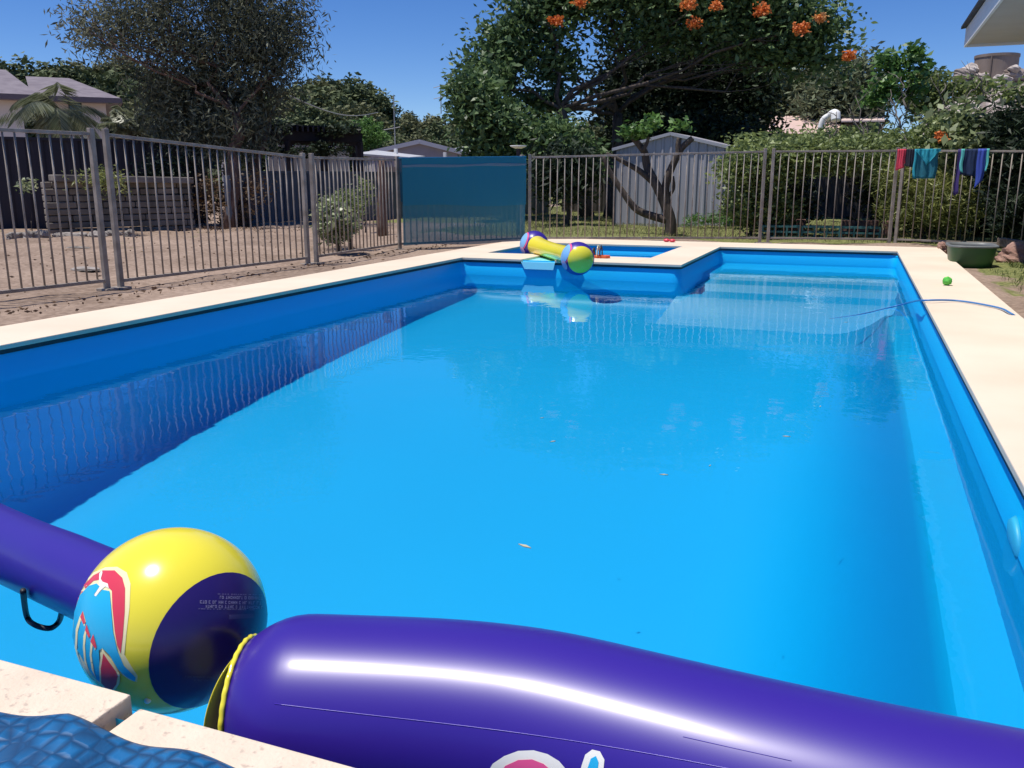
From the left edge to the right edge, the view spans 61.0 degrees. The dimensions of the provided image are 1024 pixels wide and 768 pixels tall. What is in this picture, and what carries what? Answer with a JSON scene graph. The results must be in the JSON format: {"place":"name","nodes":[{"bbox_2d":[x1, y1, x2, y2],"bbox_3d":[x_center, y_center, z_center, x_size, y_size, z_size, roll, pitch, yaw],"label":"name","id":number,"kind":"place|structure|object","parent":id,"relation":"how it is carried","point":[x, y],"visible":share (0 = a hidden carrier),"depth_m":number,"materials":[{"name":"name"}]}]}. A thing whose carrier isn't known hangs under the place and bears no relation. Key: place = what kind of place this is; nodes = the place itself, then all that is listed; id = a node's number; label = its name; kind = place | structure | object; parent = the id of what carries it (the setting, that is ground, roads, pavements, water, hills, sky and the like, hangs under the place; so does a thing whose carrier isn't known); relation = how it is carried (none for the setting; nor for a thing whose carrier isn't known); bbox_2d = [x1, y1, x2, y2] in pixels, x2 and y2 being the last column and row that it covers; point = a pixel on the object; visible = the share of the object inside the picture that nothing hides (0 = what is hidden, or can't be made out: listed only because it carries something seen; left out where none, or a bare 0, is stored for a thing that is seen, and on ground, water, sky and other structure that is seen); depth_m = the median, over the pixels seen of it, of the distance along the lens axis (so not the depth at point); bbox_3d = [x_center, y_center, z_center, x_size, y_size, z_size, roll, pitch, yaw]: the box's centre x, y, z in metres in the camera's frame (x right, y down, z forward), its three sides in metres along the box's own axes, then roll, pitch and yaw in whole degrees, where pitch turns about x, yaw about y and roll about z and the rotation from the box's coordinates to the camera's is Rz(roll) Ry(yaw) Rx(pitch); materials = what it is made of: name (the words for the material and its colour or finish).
{"place":"outdoors","nodes":[
{"label":"outdoors","id":0,"kind":"place"},
{"bbox_2d":[252,118,363,171],"bbox_3d":[-5.724,-6.059,24.314,3.063,2.571,5.275,-3,13,-13],"label":"pergola","id":1,"kind":"object","parent":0,"point":[318,140],"visible":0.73,"depth_m":23.16,"materials":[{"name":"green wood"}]},
{"bbox_2d":[206,86,561,195],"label":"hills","id":2,"kind":"structure","parent":0,"point":[213,168],"depth_m":52.98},
{"bbox_2d":[0,51,59,81],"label":"tree","id":3,"kind":"object","parent":2,"relation":"on","point":[19,73],"visible":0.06,"depth_m":53.77,"materials":[{"name":"green plant"}]},
{"bbox_2d":[38,57,95,77],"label":"tree","id":4,"kind":"object","parent":2,"relation":"on","point":[77,64],"visible":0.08,"depth_m":55.59,"materials":[{"name":"green plant"}]},
{"bbox_2d":[46,64,118,86],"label":"tree","id":5,"kind":"object","parent":2,"relation":"on","point":[83,77],"visible":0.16,"depth_m":55.16,"materials":[{"name":"green plant"}]},
{"bbox_2d":[88,52,143,85],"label":"tree","id":6,"kind":"object","parent":2,"relation":"on","point":[116,65],"visible":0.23,"depth_m":56.55,"materials":[{"name":"green plant"}]},
{"bbox_2d":[94,71,137,98],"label":"tree","id":7,"kind":"object","parent":2,"relation":"on","point":[106,80],"visible":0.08,"depth_m":51.35,"materials":[{"name":"green plant"}]},
{"bbox_2d":[92,68,142,101],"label":"tree","id":8,"kind":"object","parent":2,"relation":"on","point":[117,78],"visible":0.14,"depth_m":51.20,"materials":[{"name":"green plant"}]},
{"bbox_2d":[276,89,330,112],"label":"tree","id":9,"kind":"object","parent":2,"relation":"on","point":[321,101],"visible":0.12,"depth_m":49.39,"materials":[{"name":"green plant"}]},
{"bbox_2d":[280,86,340,120],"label":"tree","id":10,"kind":"object","parent":2,"relation":"on","point":[313,99],"visible":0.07,"depth_m":49.37,"materials":[{"name":"green plant"}]},
{"bbox_2d":[288,103,337,124],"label":"tree","id":11,"kind":"object","parent":2,"relation":"on","point":[299,115],"visible":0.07,"depth_m":45.69,"materials":[{"name":"green plant"}]},
{"bbox_2d":[287,101,340,124],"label":"tree","id":12,"kind":"object","parent":2,"relation":"on","point":[320,115],"visible":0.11,"depth_m":45.80,"materials":[{"name":"green plant"}]},
{"bbox_2d":[281,75,346,103],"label":"tree","id":13,"kind":"object","parent":2,"relation":"on","point":[315,82],"visible":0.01,"depth_m":53.28,"materials":[{"name":"green plant"}]},
{"bbox_2d":[288,84,345,108],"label":"tree","id":14,"kind":"object","parent":2,"relation":"on","point":[311,93],"visible":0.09,"depth_m":49.77,"materials":[{"name":"green plant"}]},
{"bbox_2d":[289,72,345,92],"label":"tree","id":15,"kind":"object","parent":2,"relation":"on","point":[325,80],"visible":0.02,"depth_m":54.10,"materials":[{"name":"green plant"}]},
{"bbox_2d":[305,85,364,118],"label":"tree","id":16,"kind":"object","parent":2,"relation":"on","point":[335,100],"visible":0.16,"depth_m":49.88,"materials":[{"name":"green plant"}]},
{"bbox_2d":[320,105,359,123],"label":"tree","id":17,"kind":"object","parent":2,"relation":"on","point":[338,109],"visible":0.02,"depth_m":46.17,"materials":[{"name":"green plant"}]},
{"bbox_2d":[334,83,390,111],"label":"tree","id":18,"kind":"object","parent":2,"relation":"on","point":[363,96],"visible":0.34,"depth_m":53.17,"materials":[{"name":"green plant"}]},
{"bbox_2d":[335,72,399,130],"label":"tree","id":19,"kind":"object","parent":2,"relation":"on","point":[356,80],"visible":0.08,"depth_m":54.96,"materials":[{"name":"green plant"}]},
{"bbox_2d":[349,119,386,152],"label":"wood tree","id":20,"kind":"object","parent":2,"relation":"on","point":[366,145],"visible":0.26,"depth_m":37.81,"materials":[{"name":"green plant"}]},
{"bbox_2d":[345,101,396,139],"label":"tree","id":21,"kind":"object","parent":2,"relation":"on","point":[362,111],"visible":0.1,"depth_m":49.93,"materials":[{"name":"green plant"}]},
{"bbox_2d":[355,116,390,149],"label":"wood tree","id":22,"kind":"object","parent":2,"relation":"on","point":[373,127],"visible":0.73,"depth_m":37.77,"materials":[{"name":"green plant"}]},
{"bbox_2d":[369,88,403,124],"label":"tree","id":23,"kind":"object","parent":2,"relation":"on","point":[389,112],"visible":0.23,"depth_m":54.14,"materials":[{"name":"green plant"}]},
{"bbox_2d":[395,118,420,135],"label":"tree","id":24,"kind":"object","parent":2,"relation":"on","point":[405,123],"visible":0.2,"depth_m":78.04,"materials":[{"name":"green plant"}]},
{"bbox_2d":[418,120,454,140],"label":"tree","id":25,"kind":"object","parent":2,"relation":"on","point":[435,133],"visible":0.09,"depth_m":78.45,"materials":[{"name":"green plant"}]},
{"bbox_2d":[0,197,1023,325],"bbox_3d":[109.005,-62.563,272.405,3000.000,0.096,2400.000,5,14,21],"label":"ground","id":26,"kind":"structure","parent":0,"point":[1006,291],"depth_m":9.73,"materials":[{"name":"brown soil"}]},
{"bbox_2d":[14,177,38,230],"bbox_3d":[-7.578,-2.757,13.630,0.338,0.946,0.365,12,17,41],"label":"tree","id":27,"kind":"object","parent":26,"relation":"on","point":[28,185],"visible":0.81,"depth_m":13.53,"materials":[{"name":"green plant"}]},
{"bbox_2d":[0,82,112,138],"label":"palm","id":28,"kind":"object","parent":26,"relation":"on","point":[47,114],"visible":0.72,"depth_m":17.70,"materials":[{"name":"green plant"}]},
{"bbox_2d":[0,128,117,293],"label":"fence panel","id":29,"kind":"object","parent":26,"relation":"on","point":[90,135],"visible":1,"depth_m":6.69,"materials":[{"name":"metal"}]},
{"bbox_2d":[0,69,122,138],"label":"house","id":30,"kind":"structure","parent":26,"relation":"on","point":[13,89],"depth_m":29.55,"materials":[{"name":"metal"}]},
{"bbox_2d":[62,164,133,210],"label":"creeper","id":31,"kind":"object","parent":26,"relation":"on","point":[102,177],"visible":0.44,"depth_m":14.27,"materials":[{"name":"green plant"}]},
{"bbox_2d":[0,136,206,228],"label":"boundary fence","id":32,"kind":"object","parent":26,"relation":"on","point":[25,173],"visible":0.22,"depth_m":16.47,"materials":[{"name":"grey metal"}]},
{"bbox_2d":[40,175,195,233],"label":"stone wall","id":33,"kind":"structure","parent":26,"relation":"on","point":[64,216],"depth_m":15.38,"materials":[{"name":"grey stone"}]},
{"bbox_2d":[95,105,165,139],"bbox_3d":[-7.906,-4.617,18.314,1.378,2.454,1.371,-3,14,-14],"label":"palm","id":34,"kind":"object","parent":26,"relation":"on","point":[116,122],"visible":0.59,"depth_m":17.92,"materials":[{"name":"plant"}]},
{"bbox_2d":[124,144,207,213],"bbox_3d":[-6.738,-3.834,16.786,1.534,1.614,1.330,10,17,37],"label":"shrub","id":35,"kind":"object","parent":26,"relation":"on","point":[175,172],"visible":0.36,"depth_m":16.59,"materials":[{"name":"green plant"}]},
{"bbox_2d":[42,0,336,228],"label":"gum tree","id":36,"kind":"object","parent":26,"relation":"on","point":[255,39],"visible":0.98,"depth_m":16.58,"materials":[{"name":"green plant"}]},
{"bbox_2d":[101,129,315,289],"bbox_3d":[-2.709,-1.649,8.096,0.130,1.280,2.477,7,15,26],"label":"fence panel","id":37,"kind":"object","parent":26,"relation":"on","point":[106,136],"visible":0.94,"depth_m":7.83,"materials":[{"name":"metal"}]},
{"bbox_2d":[183,171,264,224],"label":"shrub","id":38,"kind":"object","parent":26,"relation":"on","point":[208,196],"visible":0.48,"depth_m":16.93,"materials":[{"name":"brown plant"}]},
{"bbox_2d":[223,176,232,219],"bbox_3d":[-5.353,-3.429,16.416,0.090,0.991,0.090,5,14,21],"label":"steel post","id":39,"kind":"object","parent":26,"relation":"on","point":[229,185],"visible":0.38,"depth_m":16.36,"materials":[{"name":"grey metal"}]},
{"bbox_2d":[189,172,278,216],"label":"shrub","id":40,"kind":"object","parent":26,"relation":"on","point":[208,186],"visible":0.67,"depth_m":15.72,"materials":[{"name":"green plant"}]},
{"bbox_2d":[0,222,567,313],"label":"leaf litter","id":41,"kind":"object","parent":26,"relation":"on","point":[159,284],"visible":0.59,"depth_m":9.09,"materials":[{"name":"brown plant"}]},
{"bbox_2d":[268,145,348,170],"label":"pale wall","id":42,"kind":"structure","parent":26,"relation":"on","point":[282,165],"depth_m":26.84,"materials":[{"name":"white paint"}]},
{"bbox_2d":[302,198,363,251],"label":"shrub","id":43,"kind":"object","parent":26,"relation":"on","point":[333,223],"visible":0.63,"depth_m":10.43,"materials":[{"name":"green plant"}]},
{"bbox_2d":[308,183,380,249],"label":"shrub","id":44,"kind":"object","parent":26,"relation":"on","point":[352,204],"visible":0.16,"depth_m":11.25,"materials":[{"name":"green plant"}]},
{"bbox_2d":[308,153,397,263],"bbox_3d":[-1.803,-2.066,10.147,0.130,1.160,2.066,4,14,18],"label":"fence panel","id":45,"kind":"object","parent":26,"relation":"on","point":[314,209],"visible":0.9,"depth_m":9.90,"materials":[{"name":"metal"}]},
{"bbox_2d":[377,160,387,235],"bbox_3d":[-2.167,-3.120,14.504,0.225,1.273,0.207,5,14,21],"label":"timber post","id":46,"kind":"object","parent":26,"relation":"on","point":[384,199],"visible":0.65,"depth_m":14.47,"materials":[{"name":"brown wood"}]},
{"bbox_2d":[223,171,548,222],"bbox_3d":[-2.514,-4.520,20.815,8.837,1.120,0.093,-10,16,-36],"label":"steel fence","id":47,"kind":"object","parent":26,"relation":"on","point":[296,199],"visible":0.12,"depth_m":19.34,"materials":[{"name":"grey metal"}]},
{"bbox_2d":[363,149,446,171],"bbox_3d":[-4.155,-7.206,30.386,2.477,2.051,3.866,5,14,21],"label":"lean to","id":48,"kind":"object","parent":26,"relation":"on","point":[376,153],"visible":0.21,"depth_m":30.12,"materials":[{"name":"metal"}]},
{"bbox_2d":[364,140,465,171],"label":"house","id":49,"kind":"structure","parent":26,"relation":"on","point":[423,148],"depth_m":34.74,"materials":[{"name":"metal"}]},
{"bbox_2d":[395,155,523,249],"bbox_3d":[-0.658,-2.465,11.697,2.086,1.235,0.130,-9,16,-35],"label":"fence panel","id":50,"kind":"object","parent":26,"relation":"on","point":[398,205],"visible":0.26,"depth_m":11.12,"materials":[{"name":"metal"}]},
{"bbox_2d":[399,156,526,245],"bbox_3d":[-0.612,-2.454,11.595,1.976,1.171,0.094,-10,16,-36],"label":"shade cloth","id":51,"kind":"object","parent":50,"relation":"attached to","point":[463,200],"visible":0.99,"depth_m":11.53,"materials":[{"name":"teal fabric"}]},
{"bbox_2d":[0,239,1023,767],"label":"swimming pool","id":52,"kind":"structure","parent":26,"relation":"in","point":[978,353],"depth_m":5.10,"materials":[{"name":"beige"}]},
{"bbox_2d":[0,712,234,767],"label":"solar cover","id":53,"kind":"object","parent":52,"relation":"on","point":[66,740],"visible":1,"depth_m":1.23,"materials":[{"name":"blue plastic"}]},
{"bbox_2d":[0,261,1023,728],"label":"water","id":54,"kind":"structure","parent":52,"relation":"in","point":[830,519],"depth_m":3.03,"materials":[{"name":"blue liquid"}]},
{"bbox_2d":[0,503,267,714],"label":"inflatable joust stick","id":55,"kind":"object","parent":54,"relation":"on","point":[166,621],"visible":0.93,"depth_m":1.54,"materials":[{"name":"yellow plastic"}]},
{"bbox_2d":[204,614,1023,767],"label":"inflatable float","id":56,"kind":"object","parent":54,"relation":"on","point":[363,691],"visible":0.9,"depth_m":1.31,"materials":[{"name":"purple plastic"}]},
{"bbox_2d":[499,245,675,269],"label":"spa pool","id":57,"kind":"structure","parent":52,"relation":"in","point":[606,249],"depth_m":11.22,"materials":[{"name":"teal plastic"}]},
{"bbox_2d":[520,231,593,274],"bbox_3d":[0.454,-1.426,9.339,0.334,0.360,1.837,-4,14,-15],"label":"inflatable joust stick","id":58,"kind":"object","parent":57,"relation":"on","point":[575,258],"visible":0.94,"depth_m":8.62,"materials":[{"name":"yellow plastic"}]},
{"bbox_2d":[598,253,659,257],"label":"spa water","id":59,"kind":"structure","parent":57,"relation":"in","point":[630,255],"depth_m":11.05,"materials":[{"name":"blue liquid"}]},
{"bbox_2d":[830,299,1014,318],"bbox_3d":[2.742,-0.430,5.748,0.775,0.222,2.484,0,13,-1],"label":"garden hose","id":60,"kind":"object","parent":52,"relation":"on","point":[1009,312],"visible":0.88,"depth_m":5.90,"materials":[{"name":"blue"}]},
{"bbox_2d":[432,57,621,176],"bbox_3d":[0.363,-5.339,19.231,3.903,3.459,2.705,5,14,21],"label":"broadleaf tree","id":61,"kind":"object","parent":26,"relation":"on","point":[497,124],"visible":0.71,"depth_m":18.74,"materials":[{"name":"green plant"}]},
{"bbox_2d":[520,133,612,225],"bbox_3d":[1.053,-4.018,17.086,1.893,1.847,1.758,5,14,21],"label":"shrub","id":62,"kind":"object","parent":26,"relation":"on","point":[578,150],"visible":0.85,"depth_m":16.76,"materials":[{"name":"green plant"}]},
{"bbox_2d":[528,154,643,238],"bbox_3d":[1.023,-2.624,12.339,1.652,1.253,0.130,0,13,0],"label":"fence panel","id":63,"kind":"object","parent":26,"relation":"on","point":[529,192],"visible":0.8,"depth_m":12.32,"materials":[{"name":"metal"}]},
{"bbox_2d":[602,111,695,235],"bbox_3d":[2.188,-3.378,14.038,1.476,1.981,0.505,3,14,14],"label":"forked tree","id":64,"kind":"object","parent":26,"relation":"on","point":[636,132],"visible":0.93,"depth_m":13.99,"materials":[{"name":"brown plant"}]},
{"bbox_2d":[439,0,877,218],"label":"flowering tree","id":65,"kind":"object","parent":26,"relation":"on","point":[768,36],"visible":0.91,"depth_m":19.93,"materials":[{"name":"green plant"}]},
{"bbox_2d":[612,132,734,226],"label":"garden shed","id":66,"kind":"structure","parent":26,"relation":"on","point":[664,143],"depth_m":17.08,"materials":[{"name":"metal"}]},
{"bbox_2d":[568,40,795,159],"bbox_3d":[4.316,-7.095,23.045,5.996,5.222,5.028,5,14,21],"label":"dense tree","id":67,"kind":"object","parent":26,"relation":"on","point":[714,116],"visible":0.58,"depth_m":22.26,"materials":[{"name":"green plant"}]},
{"bbox_2d":[642,148,766,242],"bbox_3d":[2.732,-2.658,12.325,1.743,1.325,0.130,0,13,1],"label":"fence panel","id":68,"kind":"object","parent":26,"relation":"on","point":[764,152],"visible":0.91,"depth_m":12.31,"materials":[{"name":"metal"}]},
{"bbox_2d":[680,210,732,227],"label":"weed","id":69,"kind":"object","parent":26,"relation":"on","point":[709,218],"visible":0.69,"depth_m":16.50,"materials":[{"name":"green plant"}]},
{"bbox_2d":[396,206,1023,243],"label":"lawn","id":70,"kind":"structure","parent":26,"relation":"on","point":[640,224],"depth_m":15.29,"materials":[{"name":"green plant"}]},
{"bbox_2d":[562,154,945,217],"bbox_3d":[7.421,-5.000,21.763,13.970,1.625,0.050,8,15,30],"label":"boundary fence","id":71,"kind":"object","parent":26,"relation":"on","point":[831,197],"visible":0.06,"depth_m":21.56,"materials":[{"name":"grey metal"}]},
{"bbox_2d":[762,224,799,237],"bbox_3d":[4.212,-2.383,13.581,0.564,0.200,0.306,5,14,21],"label":"crate","id":72,"kind":"object","parent":26,"relation":"on","point":[786,231],"visible":0.63,"depth_m":13.46,"materials":[{"name":"teal plastic"}]},
{"bbox_2d":[766,68,800,115],"bbox_3d":[9.435,-9.836,33.368,3.747,5.822,3.060,5,14,21],"label":"background tree","id":73,"kind":"object","parent":26,"relation":"on","point":[790,87],"visible":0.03,"depth_m":32.38,"materials":[{"name":"green plant"}]},
{"bbox_2d":[767,116,841,136],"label":"house","id":74,"kind":"structure","parent":26,"relation":"on","point":[794,123],"depth_m":29.87,"materials":[{"name":"pink metal"}]},
{"bbox_2d":[818,109,840,127],"bbox_3d":[10.368,-8.578,28.362,0.350,0.763,0.750,-11,17,-39],"label":"roof cowl","id":75,"kind":"object","parent":74,"relation":"on","point":[827,116],"visible":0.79,"depth_m":28.24,"materials":[{"name":"white paint"}]},
{"bbox_2d":[704,121,924,236],"bbox_3d":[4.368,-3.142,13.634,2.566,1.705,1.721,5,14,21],"label":"hedge","id":76,"kind":"object","parent":26,"relation":"on","point":[785,143],"visible":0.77,"depth_m":13.45,"materials":[{"name":"green plant"}]},
{"bbox_2d":[801,225,840,237],"bbox_3d":[4.766,-2.341,13.404,0.564,0.200,0.306,5,14,21],"label":"crate","id":77,"kind":"object","parent":26,"relation":"on","point":[819,231],"visible":0.72,"depth_m":13.29,"materials":[{"name":"teal plastic"}]},
{"bbox_2d":[764,147,899,242],"bbox_3d":[4.467,-2.618,12.155,1.749,1.325,0.130,2,13,10],"label":"fence panel","id":78,"kind":"object","parent":26,"relation":"on","point":[768,238],"visible":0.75,"depth_m":12.14,"materials":[{"name":"metal"}]},
{"bbox_2d":[784,39,894,135],"bbox_3d":[11.606,-9.092,30.744,3.863,5.539,3.290,5,14,21],"label":"background tree","id":79,"kind":"object","parent":26,"relation":"on","point":[813,100],"visible":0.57,"depth_m":29.75,"materials":[{"name":"green plant"}]},
{"bbox_2d":[792,131,912,235],"bbox_3d":[5.496,-3.376,14.569,2.645,1.736,4.263,5,14,21],"label":"shrub","id":80,"kind":"object","parent":26,"relation":"on","point":[869,143],"visible":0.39,"depth_m":12.99,"materials":[{"name":"green plant"}]},
{"bbox_2d":[841,226,880,240],"bbox_3d":[5.297,-2.297,13.211,0.564,0.200,0.306,5,14,21],"label":"crate","id":81,"kind":"object","parent":26,"relation":"on","point":[853,232],"visible":0.65,"depth_m":13.11,"materials":[{"name":"teal plastic"}]},
{"bbox_2d":[841,116,884,133],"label":"house","id":82,"kind":"structure","parent":26,"relation":"on","point":[866,119],"depth_m":28.93,"materials":[{"name":"beige"}]},
{"bbox_2d":[842,220,888,236],"bbox_3d":[5.728,-2.521,14.086,0.740,0.260,0.227,5,14,21],"label":"crate","id":83,"kind":"object","parent":26,"relation":"on","point":[861,223],"visible":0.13,"depth_m":13.98,"materials":[{"name":"plastic"}]},
{"bbox_2d":[722,156,1014,237],"bbox_3d":[6.436,-3.367,14.847,5.955,1.968,2.456,10,16,36],"label":"hedge","id":84,"kind":"object","parent":26,"relation":"on","point":[864,196],"depth_m":14.88,"materials":[{"name":"green plant"}]},
{"bbox_2d":[855,37,936,233],"bbox_3d":[6.376,-4.136,14.669,1.217,3.173,0.796,5,14,21],"label":"slender tree","id":85,"kind":"object","parent":26,"relation":"on","point":[886,62],"visible":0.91,"depth_m":14.34,"materials":[{"name":"green plant"}]},
{"bbox_2d":[807,62,1021,148],"bbox_3d":[6.127,-4.214,13.434,2.982,1.461,0.486,5,14,21],"label":"bare shrub","id":86,"kind":"object","parent":26,"relation":"on","point":[905,106],"visible":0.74,"depth_m":13.44,"materials":[{"name":"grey plant"}]},
{"bbox_2d":[862,147,997,239],"bbox_3d":[6.037,-2.735,12.539,1.885,1.415,1.484,5,14,21],"label":"bush","id":87,"kind":"object","parent":26,"relation":"on","point":[937,199],"visible":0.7,"depth_m":12.35,"materials":[{"name":"green plant"}]},
{"bbox_2d":[902,112,960,239],"bbox_3d":[6.220,-3.032,12.810,1.005,1.861,1.157,5,14,21],"label":"shrub","id":88,"kind":"object","parent":26,"relation":"on","point":[939,134],"visible":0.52,"depth_m":12.65,"materials":[{"name":"green plant"}]},
{"bbox_2d":[893,147,1023,243],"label":"fence panel","id":89,"kind":"object","parent":26,"relation":"on","point":[896,239],"visible":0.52,"depth_m":11.55,"materials":[{"name":"metal"}]},
{"bbox_2d":[896,149,914,169],"bbox_3d":[5.231,-2.979,11.548,0.225,0.280,0.038,5,14,21],"label":"towel","id":90,"kind":"object","parent":89,"relation":"hanging from","point":[906,156],"visible":1,"depth_m":11.54,"materials":[{"name":"red fabric"}]},
{"bbox_2d":[912,149,940,178],"bbox_3d":[5.463,-2.905,11.459,0.320,0.381,0.055,5,14,21],"label":"towel","id":91,"kind":"object","parent":89,"relation":"hanging from","point":[925,164],"visible":1,"depth_m":11.46,"materials":[{"name":"teal fabric"}]},
{"bbox_2d":[953,149,989,195],"bbox_3d":[5.946,-2.736,11.255,0.371,0.600,0.053,7,15,27],"label":"towel","id":92,"kind":"object","parent":89,"relation":"hanging from","point":[972,162],"visible":1,"depth_m":11.23,"materials":[{"name":"blue fabric"}]},
{"bbox_2d":[894,66,1023,229],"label":"slender tree","id":93,"kind":"object","parent":26,"relation":"on","point":[964,85],"visible":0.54,"depth_m":14.82,"materials":[{"name":"green plant"}]},
{"bbox_2d":[909,90,1008,240],"bbox_3d":[6.507,-3.157,12.727,1.311,2.142,1.822,5,14,21],"label":"shrub","id":94,"kind":"object","parent":26,"relation":"on","point":[963,115],"visible":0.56,"depth_m":12.35,"materials":[{"name":"green plant"}]},
{"bbox_2d":[946,242,998,267],"bbox_3d":[4.771,-1.340,9.041,0.472,0.228,0.630,5,14,21],"label":"planter tub","id":95,"kind":"object","parent":26,"relation":"on","point":[971,255],"visible":0.92,"depth_m":8.80,"materials":[{"name":"green plastic"}]},
{"bbox_2d":[949,91,1023,241],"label":"bush","id":96,"kind":"object","parent":26,"relation":"on","point":[1006,133],"visible":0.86,"depth_m":11.71,"materials":[{"name":"green plant"}]},
{"bbox_2d":[994,242,1023,262],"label":"rock","id":97,"kind":"object","parent":26,"relation":"on","point":[1013,252],"visible":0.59,"depth_m":9.23,"materials":[{"name":"stone"}]},
{"bbox_2d":[0,0,1023,132],"label":"sky","id":98,"kind":"structure","parent":0,"point":[396,45],"materials":[{"name":"blue"}]},
{"bbox_2d":[919,80,1023,146],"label":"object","id":99,"kind":"structure","parent":0,"point":[982,104],"depth_m":28.01,"materials":[{"name":"green plant"}]},
{"bbox_2d":[974,52,1020,81],"bbox_3d":[16.550,-10.710,29.752,1.397,1.036,1.397,5,14,21],"label":"water tank","id":100,"kind":"object","parent":99,"relation":"on","point":[992,64],"visible":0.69,"depth_m":29.15,"materials":[{"name":"brown concrete"}]},
{"bbox_2d":[961,0,1023,46],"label":"eave","id":101,"kind":"object","parent":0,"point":[993,23],"visible":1,"depth_m":9.26,"materials":[{"name":"white paint"}]},
{"bbox_2d":[990,252,1023,293],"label":"grass","id":102,"kind":"structure","parent":0,"point":[1014,265],"depth_m":8.21,"materials":[{"name":"green plant"}]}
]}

